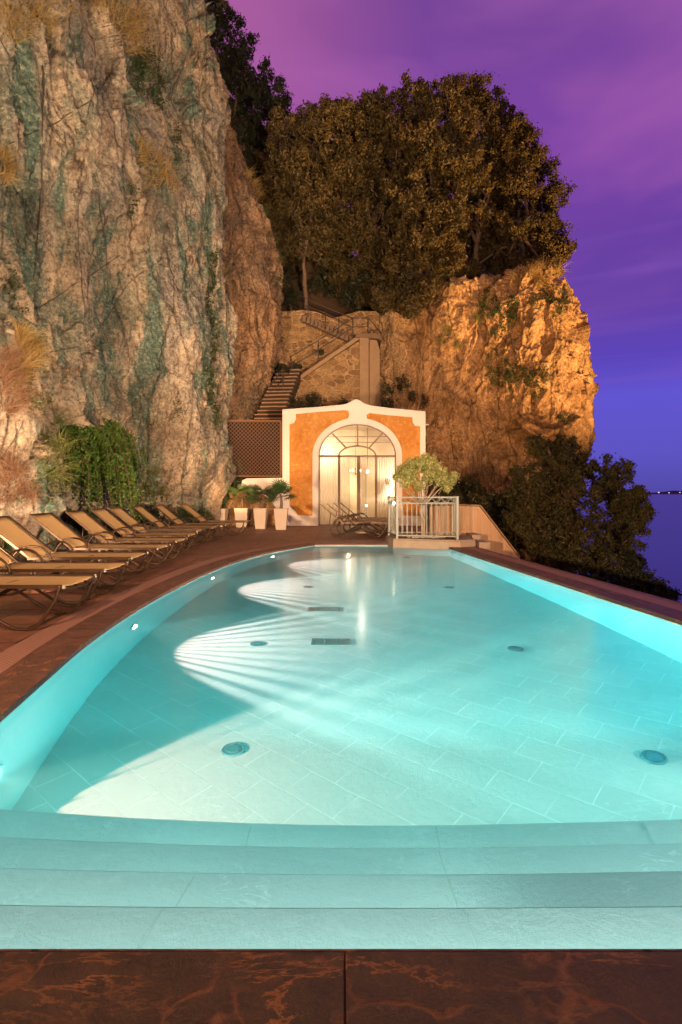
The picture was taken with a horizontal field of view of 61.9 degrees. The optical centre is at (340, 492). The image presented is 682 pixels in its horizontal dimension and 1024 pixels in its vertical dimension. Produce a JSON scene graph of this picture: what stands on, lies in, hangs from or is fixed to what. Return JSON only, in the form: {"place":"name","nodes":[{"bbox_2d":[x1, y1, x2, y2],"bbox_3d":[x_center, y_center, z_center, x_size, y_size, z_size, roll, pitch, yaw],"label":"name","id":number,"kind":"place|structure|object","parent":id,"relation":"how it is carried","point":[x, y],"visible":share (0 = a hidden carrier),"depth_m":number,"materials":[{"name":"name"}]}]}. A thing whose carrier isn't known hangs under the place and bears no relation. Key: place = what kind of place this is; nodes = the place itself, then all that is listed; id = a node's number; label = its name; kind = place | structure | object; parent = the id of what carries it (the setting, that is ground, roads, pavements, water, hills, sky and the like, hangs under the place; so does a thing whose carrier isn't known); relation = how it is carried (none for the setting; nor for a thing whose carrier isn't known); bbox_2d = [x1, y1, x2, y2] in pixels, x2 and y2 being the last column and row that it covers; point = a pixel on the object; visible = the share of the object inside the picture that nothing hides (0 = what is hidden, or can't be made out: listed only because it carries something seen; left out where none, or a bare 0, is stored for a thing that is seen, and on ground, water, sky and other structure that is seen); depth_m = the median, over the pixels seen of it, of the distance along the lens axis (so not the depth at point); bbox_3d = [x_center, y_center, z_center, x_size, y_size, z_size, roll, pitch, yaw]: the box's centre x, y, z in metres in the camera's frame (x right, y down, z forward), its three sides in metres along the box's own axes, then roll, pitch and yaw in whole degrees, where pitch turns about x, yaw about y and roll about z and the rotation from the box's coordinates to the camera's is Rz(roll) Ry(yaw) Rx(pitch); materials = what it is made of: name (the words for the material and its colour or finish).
{"place":"outdoors","nodes":[
{"label":"outdoors","id":0,"kind":"place"},
{"bbox_2d":[0,0,237,561],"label":"cliff face","id":1,"kind":"object","parent":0,"point":[139,358],"visible":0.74,"depth_m":15.84},
{"bbox_2d":[0,141,31,187],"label":"grass tuft","id":2,"kind":"object","parent":1,"relation":"attached to","point":[10,169],"visible":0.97,"depth_m":12.05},
{"bbox_2d":[0,329,50,441],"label":"grass tuft","id":3,"kind":"object","parent":1,"relation":"attached to","point":[6,372],"visible":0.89,"depth_m":9.29,"materials":[{"name":"plant"}]},
{"bbox_2d":[0,441,50,522],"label":"grass tuft","id":4,"kind":"object","parent":1,"relation":"attached to","point":[8,467],"visible":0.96,"depth_m":9.36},
{"bbox_2d":[0,253,60,418],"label":"cliff shrub","id":5,"kind":"object","parent":1,"relation":"attached to","point":[11,307],"visible":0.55,"depth_m":9.96,"materials":[{"name":"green plant"}]},
{"bbox_2d":[5,312,59,393],"bbox_3d":[-5.331,-2.352,9.619,1.166,1.548,1.270,0,0,0],"label":"grass tuft","id":6,"kind":"object","parent":1,"relation":"on","point":[30,347],"visible":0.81,"depth_m":9.57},
{"bbox_2d":[33,65,43,297],"bbox_3d":[-6.983,-7.136,13.113,0.210,5.228,0.720,0,0,-34],"label":"steel cable","id":7,"kind":"object","parent":1,"relation":"attached to","point":[41,178],"visible":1,"depth_m":13.14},
{"bbox_2d":[0,0,82,50],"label":"grass tuft","id":8,"kind":"object","parent":1,"relation":"attached to","point":[38,13],"visible":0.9,"depth_m":12.45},
{"bbox_2d":[0,40,82,169],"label":"steel cable","id":9,"kind":"object","parent":1,"relation":"attached to","point":[37,104],"visible":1,"depth_m":12.77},
{"bbox_2d":[12,426,88,507],"bbox_3d":[-5.650,-0.507,11.324,1.175,2.098,4.573,0,0,-23],"label":"cliff shrub","id":10,"kind":"object","parent":1,"relation":"attached to","point":[55,483],"visible":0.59,"depth_m":9.76,"materials":[{"name":"green plant"}]},
{"bbox_2d":[28,402,85,498],"bbox_3d":[-5.792,-0.970,11.461,1.542,2.862,4.856,0,0,-24],"label":"grass tuft","id":11,"kind":"object","parent":1,"relation":"attached to","point":[58,444],"visible":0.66,"depth_m":10.05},
{"bbox_2d":[8,63,119,144],"bbox_3d":[-6.461,-9.676,13.942,0.682,4.378,3.629,0,0,12],"label":"steel cable","id":12,"kind":"object","parent":1,"relation":"attached to","point":[70,112],"visible":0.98,"depth_m":13.66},
{"bbox_2d":[98,190,108,296],"bbox_3d":[-6.346,-6.644,15.322,0.124,2.278,1.488,0,0,-12],"label":"steel cable","id":13,"kind":"object","parent":1,"relation":"attached to","point":[104,234],"visible":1,"depth_m":15.18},
{"bbox_2d":[58,418,154,530],"bbox_3d":[-5.715,-0.517,14.290,1.863,2.964,3.454,0,0,0],"label":"hanging creeper","id":14,"kind":"object","parent":1,"relation":"attached to","point":[123,458],"visible":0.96,"depth_m":13.30,"materials":[{"name":"green plant"}]},
{"bbox_2d":[52,258,163,351],"bbox_3d":[-6.321,-5.252,15.466,0.729,3.915,4.337,0,0,19],"label":"steel cable","id":15,"kind":"object","parent":1,"relation":"attached to","point":[111,310],"visible":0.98,"depth_m":16.04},
{"bbox_2d":[82,0,171,66],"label":"grass tuft","id":16,"kind":"object","parent":1,"relation":"attached to","point":[135,29],"visible":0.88,"depth_m":15.96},
{"bbox_2d":[126,179,143,219],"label":"cliff shrub","id":17,"kind":"object","parent":1,"relation":"attached to","point":[129,211],"visible":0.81,"depth_m":15.83,"materials":[{"name":"green plant"}]},
{"bbox_2d":[115,435,172,508],"bbox_3d":[-5.761,-0.515,16.189,1.167,2.242,3.064,0,0,0],"label":"cliff shrub","id":18,"kind":"object","parent":1,"relation":"on","point":[161,490],"visible":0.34,"depth_m":16.80,"materials":[{"name":"green plant"}]},
{"bbox_2d":[127,40,171,110],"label":"cliff shrub","id":19,"kind":"object","parent":1,"relation":"attached to","point":[142,68],"visible":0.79,"depth_m":16.80,"materials":[{"name":"green plant"}]},
{"bbox_2d":[127,428,177,498],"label":"grass tuft","id":20,"kind":"object","parent":1,"relation":"attached to","point":[155,470],"visible":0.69,"depth_m":17.23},
{"bbox_2d":[123,116,193,195],"bbox_3d":[-5.311,-9.548,16.534,2.830,2.678,1.746,0,0,-40],"label":"grass tuft","id":21,"kind":"object","parent":1,"relation":"attached to","point":[144,155],"visible":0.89,"depth_m":16.58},
{"bbox_2d":[145,397,187,435],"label":"cliff shrub","id":22,"kind":"object","parent":1,"relation":"attached to","point":[149,422],"visible":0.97,"depth_m":17.86,"materials":[{"name":"green plant"}]},
{"bbox_2d":[171,123,188,163],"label":"cliff shrub","id":23,"kind":"object","parent":1,"relation":"attached to","point":[177,140],"visible":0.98,"depth_m":18.48,"materials":[{"name":"green plant"}]},
{"bbox_2d":[203,244,222,436],"bbox_3d":[-4.530,-5.226,19.609,0.955,6.622,1.338,0,0,-30],"label":"ivy","id":24,"kind":"object","parent":1,"relation":"attached to","point":[209,311],"visible":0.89,"depth_m":19.44,"materials":[{"name":"green plant"}]},
{"bbox_2d":[221,123,284,419],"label":"cliff buttress","id":25,"kind":"structure","parent":0,"point":[252,268],"depth_m":23.29,"materials":[{"name":"stone"}]},
{"bbox_2d":[243,166,266,200],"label":"grass tuft","id":26,"kind":"object","parent":25,"relation":"on","point":[254,183],"visible":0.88,"depth_m":24.75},
{"bbox_2d":[263,203,286,286],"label":"cliff shrub","id":27,"kind":"object","parent":25,"relation":"attached to","point":[279,256],"visible":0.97,"depth_m":24.43,"materials":[{"name":"green plant"}]},
{"bbox_2d":[230,100,379,389],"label":"hillside","id":28,"kind":"structure","parent":0,"point":[334,303],"depth_m":29.61,"materials":[{"name":"soil"}]},
{"bbox_2d":[204,0,292,192],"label":"slope tree","id":29,"kind":"object","parent":28,"relation":"on","point":[251,88],"visible":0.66,"depth_m":33.64,"materials":[{"name":"green plant"}]},
{"bbox_2d":[280,254,302,289],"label":"bush","id":30,"kind":"object","parent":28,"relation":"on","point":[286,273],"visible":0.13,"depth_m":29.20,"materials":[{"name":"green plant"}]},
{"bbox_2d":[282,280,303,310],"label":"bush","id":31,"kind":"object","parent":28,"relation":"on","point":[289,297],"visible":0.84,"depth_m":27.85,"materials":[{"name":"green plant"}]},
{"bbox_2d":[254,92,383,309],"bbox_3d":[-1.135,-15.223,29.457,6.986,12.509,4.939,0,0,-16],"label":"evergreen tree","id":32,"kind":"object","parent":28,"relation":"on","point":[287,172],"visible":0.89,"depth_m":28.57,"materials":[{"name":"green plant"}]},
{"bbox_2d":[300,253,354,301],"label":"bush","id":33,"kind":"object","parent":28,"relation":"on","point":[322,280],"visible":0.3,"depth_m":29.46,"materials":[{"name":"green plant"}]},
{"bbox_2d":[279,310,390,406],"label":"stone wall","id":34,"kind":"structure","parent":28,"relation":"on","point":[297,334],"depth_m":26.60,"materials":[{"name":"stone"}]},
{"bbox_2d":[339,267,377,311],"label":"bush","id":35,"kind":"object","parent":28,"relation":"on","point":[348,296],"visible":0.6,"depth_m":28.30,"materials":[{"name":"green plant"}]},
{"bbox_2d":[319,83,440,311],"bbox_3d":[1.960,-15.849,30.252,6.856,13.679,5.909,0,0,0],"label":"evergreen tree","id":36,"kind":"object","parent":28,"relation":"on","point":[376,119],"visible":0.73,"depth_m":29.29,"materials":[{"name":"green plant"}]},
{"bbox_2d":[289,90,540,280],"bbox_3d":[3.605,-16.474,33.322,16.391,12.543,8.708,0,0,0],"label":"evergreen tree","id":37,"kind":"object","parent":28,"relation":"on","point":[473,198],"visible":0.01,"depth_m":31.44,"materials":[{"name":"green plant"}]},
{"bbox_2d":[0,546,681,948],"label":"pool water","id":38,"kind":"structure","parent":0,"point":[356,748],"depth_m":2.57,"materials":[{"name":"liquid"}]},
{"bbox_2d":[0,543,681,1023],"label":"pool coping","id":39,"kind":"object","parent":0,"point":[28,675],"visible":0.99,"depth_m":4.80,"materials":[{"name":"stone"}]},
{"bbox_2d":[0,523,681,652],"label":"pool deck","id":40,"kind":"structure","parent":0,"point":[19,610],"depth_m":9.94,"materials":[{"name":"brown stone"}]},
{"bbox_2d":[12,572,56,593],"bbox_3d":[-3.750,1.035,7.000,0.510,0.330,0.510,0,0,0],"label":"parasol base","id":41,"kind":"object","parent":40,"relation":"on","point":[30,591],"visible":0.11,"depth_m":6.79,"materials":[{"name":"stone"}]},
{"bbox_2d":[0,573,96,630],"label":"sun lounger","id":42,"kind":"object","parent":40,"relation":"on","point":[16,582],"visible":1,"depth_m":5.33,"materials":[{"name":"beige fabric"}]},
{"bbox_2d":[0,546,127,606],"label":"sun lounger","id":43,"kind":"object","parent":40,"relation":"on","point":[6,558],"visible":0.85,"depth_m":6.34,"materials":[{"name":"fabric"}]},
{"bbox_2d":[0,516,147,588],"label":"sun lounger","id":44,"kind":"object","parent":40,"relation":"on","point":[15,534],"visible":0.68,"depth_m":7.44,"materials":[{"name":"fabric"}]},
{"bbox_2d":[28,512,170,574],"bbox_3d":[-3.610,0.756,8.620,1.894,0.895,0.705,0,0,-1],"label":"sun lounger","id":45,"kind":"object","parent":40,"relation":"on","point":[53,524],"visible":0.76,"depth_m":8.60,"materials":[{"name":"fabric"}]},
{"bbox_2d":[65,510,187,563],"bbox_3d":[-3.695,0.756,9.892,1.894,0.895,0.705,0,0,0],"label":"sun lounger","id":46,"kind":"object","parent":40,"relation":"on","point":[87,521],"visible":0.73,"depth_m":9.93,"materials":[{"name":"fabric"}]},
{"bbox_2d":[56,525,212,551],"bbox_3d":[-8.153,1.165,12.500,7.695,0.110,19.000,0,0,0],"label":"planting bed","id":47,"kind":"object","parent":40,"relation":"on","point":[61,550],"depth_m":11.14,"materials":[{"name":"soil"}]},
{"bbox_2d":[13,554,53,563],"bbox_3d":[-5.186,1.170,9.401,0.792,0.409,0.697,0,0,34],"label":"rock","id":48,"kind":"object","parent":47,"relation":"on","point":[21,559],"visible":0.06,"depth_m":9.15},
{"bbox_2d":[57,538,94,551],"bbox_3d":[-5.593,1.150,11.580,1.186,0.553,0.845,0,0,0],"label":"rock","id":49,"kind":"object","parent":47,"relation":"on","point":[62,546],"visible":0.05,"depth_m":11.27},
{"bbox_2d":[62,506,101,536],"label":"shrub","id":50,"kind":"object","parent":47,"relation":"on","point":[75,526],"visible":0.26,"depth_m":12.37,"materials":[{"name":"green plant"}]},
{"bbox_2d":[102,512,135,536],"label":"shrub","id":51,"kind":"object","parent":47,"relation":"on","point":[110,528],"visible":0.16,"depth_m":13.99,"materials":[{"name":"green plant"}]},
{"bbox_2d":[135,504,165,526],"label":"shrub","id":52,"kind":"object","parent":47,"relation":"on","point":[155,511],"visible":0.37,"depth_m":15.95,"materials":[{"name":"green plant"}]},
{"bbox_2d":[171,503,196,523],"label":"shrub","id":53,"kind":"object","parent":47,"relation":"on","point":[182,512],"visible":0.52,"depth_m":17.55,"materials":[{"name":"green plant"}]},
{"bbox_2d":[193,505,216,525],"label":"shrub","id":54,"kind":"object","parent":47,"relation":"on","point":[201,510],"visible":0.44,"depth_m":18.84,"materials":[{"name":"green plant"}]},
{"bbox_2d":[90,508,197,555],"bbox_3d":[-3.827,0.756,11.159,1.894,0.895,0.705,0,0,0],"label":"sun lounger","id":55,"kind":"object","parent":40,"relation":"on","point":[109,518],"visible":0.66,"depth_m":11.16,"materials":[{"name":"fabric"}]},
{"bbox_2d":[108,507,203,548],"bbox_3d":[-3.995,0.756,12.394,1.894,0.895,0.705,0,0,-1],"label":"sun lounger","id":56,"kind":"object","parent":40,"relation":"on","point":[125,516],"visible":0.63,"depth_m":12.40,"materials":[{"name":"fabric"}]},
{"bbox_2d":[132,505,217,543],"bbox_3d":[-3.939,0.756,13.578,1.894,0.895,0.705,0,0,-1],"label":"sun lounger","id":57,"kind":"object","parent":40,"relation":"on","point":[145,513],"visible":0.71,"depth_m":13.50,"materials":[{"name":"fabric"}]},
{"bbox_2d":[153,504,231,539],"bbox_3d":[-3.876,0.756,14.929,1.894,0.895,0.705,0,0,1],"label":"sun lounger","id":58,"kind":"object","parent":40,"relation":"on","point":[165,511],"visible":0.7,"depth_m":14.96,"materials":[{"name":"fabric"}]},
{"bbox_2d":[179,503,249,535],"bbox_3d":[-3.595,0.756,16.265,1.894,0.895,0.705,0,0,2],"label":"sun lounger","id":59,"kind":"object","parent":40,"relation":"on","point":[194,513],"visible":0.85,"depth_m":16.14,"materials":[{"name":"fabric"}]},
{"bbox_2d":[219,494,231,526],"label":"potted palm","id":60,"kind":"object","parent":40,"relation":"on","point":[224,512],"visible":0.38,"depth_m":20.18,"materials":[{"name":"ceramic"}]},
{"bbox_2d":[225,482,257,526],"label":"potted palm","id":61,"kind":"object","parent":40,"relation":"on","point":[242,513],"visible":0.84,"depth_m":19.72,"materials":[{"name":"ceramic"}]},
{"bbox_2d":[225,478,281,525],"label":"garden wall","id":62,"kind":"structure","parent":40,"relation":"on","point":[262,483],"depth_m":20.84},
{"bbox_2d":[229,460,242,488],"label":"bush","id":63,"kind":"object","parent":62,"relation":"on","point":[238,479],"visible":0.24,"depth_m":21.16,"materials":[{"name":"green plant"}]},
{"bbox_2d":[227,420,281,499],"bbox_3d":[-3.324,-0.674,21.312,2.879,4.167,0.675,0,0,0],"label":"lattice screen","id":64,"kind":"object","parent":62,"relation":"on","point":[257,448],"visible":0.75,"depth_m":21.60,"materials":[{"name":"wood"}]},
{"bbox_2d":[246,484,279,528],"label":"potted palm","id":65,"kind":"object","parent":40,"relation":"on","point":[260,516],"visible":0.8,"depth_m":18.82,"materials":[{"name":"ceramic"}]},
{"bbox_2d":[265,477,297,529],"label":"potted palm","id":66,"kind":"object","parent":40,"relation":"on","point":[281,512],"visible":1,"depth_m":18.41,"materials":[{"name":"ceramic"}]},
{"bbox_2d":[0,952,681,1023],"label":"front coping slabs","id":67,"kind":"structure","parent":40,"relation":"on","point":[308,987],"depth_m":1.37,"materials":[{"name":"stone"}]},
{"bbox_2d":[0,542,681,673],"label":"drain channel","id":68,"kind":"object","parent":40,"relation":"on","point":[13,654],"visible":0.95,"depth_m":6.26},
{"bbox_2d":[320,504,387,536],"bbox_3d":[0.361,0.756,15.792,1.894,0.895,0.705,0,0,-2],"label":"sun lounger","id":69,"kind":"object","parent":40,"relation":"on","point":[348,522],"visible":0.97,"depth_m":15.47,"materials":[{"name":"fabric"}]},
{"bbox_2d":[327,503,387,534],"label":"sun lounger","id":70,"kind":"object","parent":40,"relation":"on","point":[341,519],"visible":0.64,"depth_m":16.34,"materials":[{"name":"fabric"}]},
{"bbox_2d":[333,503,395,532],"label":"sun lounger","id":71,"kind":"object","parent":40,"relation":"on","point":[361,518],"visible":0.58,"depth_m":17.19,"materials":[{"name":"fabric"}]},
{"bbox_2d":[340,502,398,530],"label":"sun lounger","id":72,"kind":"object","parent":40,"relation":"on","point":[367,517],"visible":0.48,"depth_m":17.99,"materials":[{"name":"brown metal"}]},
{"bbox_2d":[386,535,475,549],"bbox_3d":[2.090,1.171,13.251,1.979,0.258,1.499,0,0,0],"label":"planter podium","id":73,"kind":"object","parent":40,"relation":"on","point":[393,541],"visible":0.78,"depth_m":12.73,"materials":[{"name":"stone"}]},
{"bbox_2d":[388,496,458,539],"bbox_3d":[1.975,0.559,13.275,1.672,0.962,1.372,0,0,0],"label":"planter railing","id":74,"kind":"object","parent":73,"relation":"on","point":[455,515],"visible":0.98,"depth_m":12.96,"materials":[{"name":"metal"}]},
{"bbox_2d":[394,535,454,538],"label":"planter soil","id":75,"kind":"structure","parent":73,"relation":"on","point":[430,538],"depth_m":12.94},
{"bbox_2d":[392,452,460,534],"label":"olive tree","id":76,"kind":"object","parent":75,"relation":"on","point":[407,472],"visible":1,"depth_m":13.03,"materials":[{"name":"green plant"}]},
{"bbox_2d":[428,504,519,557],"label":"boundary wall","id":77,"kind":"structure","parent":40,"relation":"on","point":[476,519],"depth_m":14.20,"materials":[{"name":"paint"}]},
{"bbox_2d":[466,533,489,548],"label":"step block","id":78,"kind":"structure","parent":40,"relation":"on","point":[482,544],"depth_m":12.85,"materials":[{"name":"stone"}]},
{"bbox_2d":[0,545,681,722],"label":"pool wall","id":79,"kind":"structure","parent":0,"point":[358,545],"depth_m":7.41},
{"bbox_2d":[282,399,428,525],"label":"pool house","id":80,"kind":"structure","parent":0,"point":[318,453],"depth_m":20.80,"materials":[{"name":"orange paint"}]},
{"bbox_2d":[289,391,327,408],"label":"roof shrub","id":81,"kind":"object","parent":80,"relation":"on","point":[312,400],"visible":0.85,"depth_m":24.12,"materials":[{"name":"green plant"}]},
{"bbox_2d":[376,380,401,408],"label":"roof shrub","id":82,"kind":"object","parent":80,"relation":"on","point":[385,402],"visible":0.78,"depth_m":24.15,"materials":[{"name":"green plant"}]},
{"bbox_2d":[207,0,681,492],"label":"sky","id":83,"kind":"structure","parent":0,"point":[602,79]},
{"bbox_2d":[373,261,598,564],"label":"rock headland","id":84,"kind":"structure","parent":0,"point":[479,426],"depth_m":25.98,"materials":[{"name":"stone"}]},
{"bbox_2d":[291,333,381,408],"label":"stair wall","id":85,"kind":"structure","parent":84,"relation":"on","point":[349,370],"depth_m":25.30,"materials":[{"name":"stone"}]},
{"bbox_2d":[254,369,301,419],"bbox_3d":[-2.734,-3.719,24.078,1.357,3.451,3.169,0,0,14],"label":"stair flight","id":86,"kind":"object","parent":85,"relation":"on","point":[275,402],"visible":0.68,"depth_m":24.03,"materials":[{"name":"stone"}]},
{"bbox_2d":[258,365,284,409],"bbox_3d":[-2.979,-4.365,24.399,1.193,2.275,0.053,0,0,0],"label":"stair railing","id":87,"kind":"object","parent":86,"relation":"on","point":[283,375],"visible":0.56,"depth_m":24.38,"materials":[{"name":"metal"}]},
{"bbox_2d":[290,317,381,368],"bbox_3d":[-0.239,-6.239,25.199,4.109,3.068,0.053,0,0,0],"label":"stair railing","id":88,"kind":"object","parent":85,"relation":"on","point":[352,327],"visible":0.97,"depth_m":25.18,"materials":[{"name":"metal"}]},
{"bbox_2d":[392,373,429,408],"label":"cliff shrub","id":89,"kind":"object","parent":84,"relation":"attached to","point":[406,385],"visible":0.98,"depth_m":26.25,"materials":[{"name":"green plant"}]},
{"bbox_2d":[367,68,496,320],"bbox_3d":[4.407,-15.124,28.161,5.904,15.174,8.242,0,0,27],"label":"evergreen tree","id":90,"kind":"object","parent":84,"relation":"on","point":[434,244],"visible":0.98,"depth_m":27.54,"materials":[{"name":"green plant"}]},
{"bbox_2d":[433,290,490,349],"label":"grass tuft","id":91,"kind":"object","parent":84,"relation":"attached to","point":[457,340],"visible":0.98,"depth_m":26.02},
{"bbox_2d":[429,70,533,271],"bbox_3d":[8.244,-18.009,32.323,6.223,14.316,7.242,0,0,0],"label":"evergreen tree","id":92,"kind":"object","parent":84,"relation":"on","point":[477,94],"visible":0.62,"depth_m":32.06,"materials":[{"name":"green plant"}]},
{"bbox_2d":[481,287,519,340],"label":"cliff shrub","id":93,"kind":"object","parent":84,"relation":"attached to","point":[493,313],"visible":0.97,"depth_m":25.42,"materials":[{"name":"green plant"}]},
{"bbox_2d":[457,107,578,278],"bbox_3d":[9.691,-15.895,30.421,5.563,12.581,9.153,0,0,30],"label":"evergreen tree","id":94,"kind":"object","parent":84,"relation":"on","point":[537,226],"visible":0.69,"depth_m":30.42,"materials":[{"name":"green plant"}]},
{"bbox_2d":[484,348,553,399],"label":"cliff shrub","id":95,"kind":"object","parent":84,"relation":"attached to","point":[510,372],"visible":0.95,"depth_m":25.25,"materials":[{"name":"green plant"}]},
{"bbox_2d":[503,258,570,289],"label":"grass tuft","id":96,"kind":"object","parent":84,"relation":"attached to","point":[534,272],"visible":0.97,"depth_m":25.40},
{"bbox_2d":[528,281,572,321],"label":"cliff shrub","id":97,"kind":"object","parent":84,"relation":"attached to","point":[559,307],"visible":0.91,"depth_m":25.00,"materials":[{"name":"green plant"}]},
{"bbox_2d":[576,494,681,602],"bbox_3d":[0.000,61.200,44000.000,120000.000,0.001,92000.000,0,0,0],"label":"sea","id":98,"kind":"structure","parent":0,"point":[662,553],"depth_m":745.63,"materials":[{"name":"blue liquid"}]},
{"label":"coastal slope","id":99,"kind":"structure","parent":0,"visible":0},
{"bbox_2d":[430,473,527,560],"bbox_3d":[4.898,1.033,19.228,2.530,3.602,5.855,0,0,-11],"label":"slope bush","id":100,"kind":"object","parent":99,"relation":"on","point":[493,505],"visible":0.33,"depth_m":19.39,"materials":[{"name":"green plant"}]},
{"bbox_2d":[496,431,623,579],"bbox_3d":[6.212,1.192,16.843,3.482,6.399,4.597,0,0,11],"label":"seaside tree","id":101,"kind":"object","parent":99,"relation":"on","point":[561,540],"visible":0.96,"depth_m":16.18,"materials":[{"name":"green plant"}]},
{"bbox_2d":[582,453,658,564],"bbox_3d":[8.691,1.570,17.766,2.339,5.757,2.934,0,0,0],"label":"seaside tree","id":102,"kind":"object","parent":99,"relation":"on","point":[631,512],"visible":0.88,"depth_m":17.71,"materials":[{"name":"green plant"}]},
{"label":"terrace wall","id":103,"kind":"structure","parent":99,"relation":"on","visible":0},
{"bbox_2d":[568,547,681,601],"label":"seaside bush","id":104,"kind":"object","parent":103,"relation":"on","point":[630,573],"visible":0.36,"depth_m":11.64,"materials":[{"name":"green plant"}]},
{"bbox_3d":[-0.767,-5.728,26.050,3.430,2.769,0.900,0,0,0],"label":"stair flight","id":105,"kind":"object","parent":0,"visible":0},
{"bbox_2d":[300,295,352,332],"bbox_3d":[-0.659,-8.170,25.999,2.417,1.718,0.053,0,0,0],"label":"stair railing","id":106,"kind":"object","parent":105,"relation":"on","point":[307,305],"visible":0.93,"depth_m":25.98,"materials":[{"name":"metal"}]},
{"bbox_2d":[302,315,352,341],"bbox_3d":[-0.617,-7.586,26.500,2.366,1.245,0.500,0,0,0],"label":"stair flight","id":107,"kind":"object","parent":105,"relation":"on","point":[316,324],"visible":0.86,"depth_m":26.25,"materials":[{"name":"stone"}]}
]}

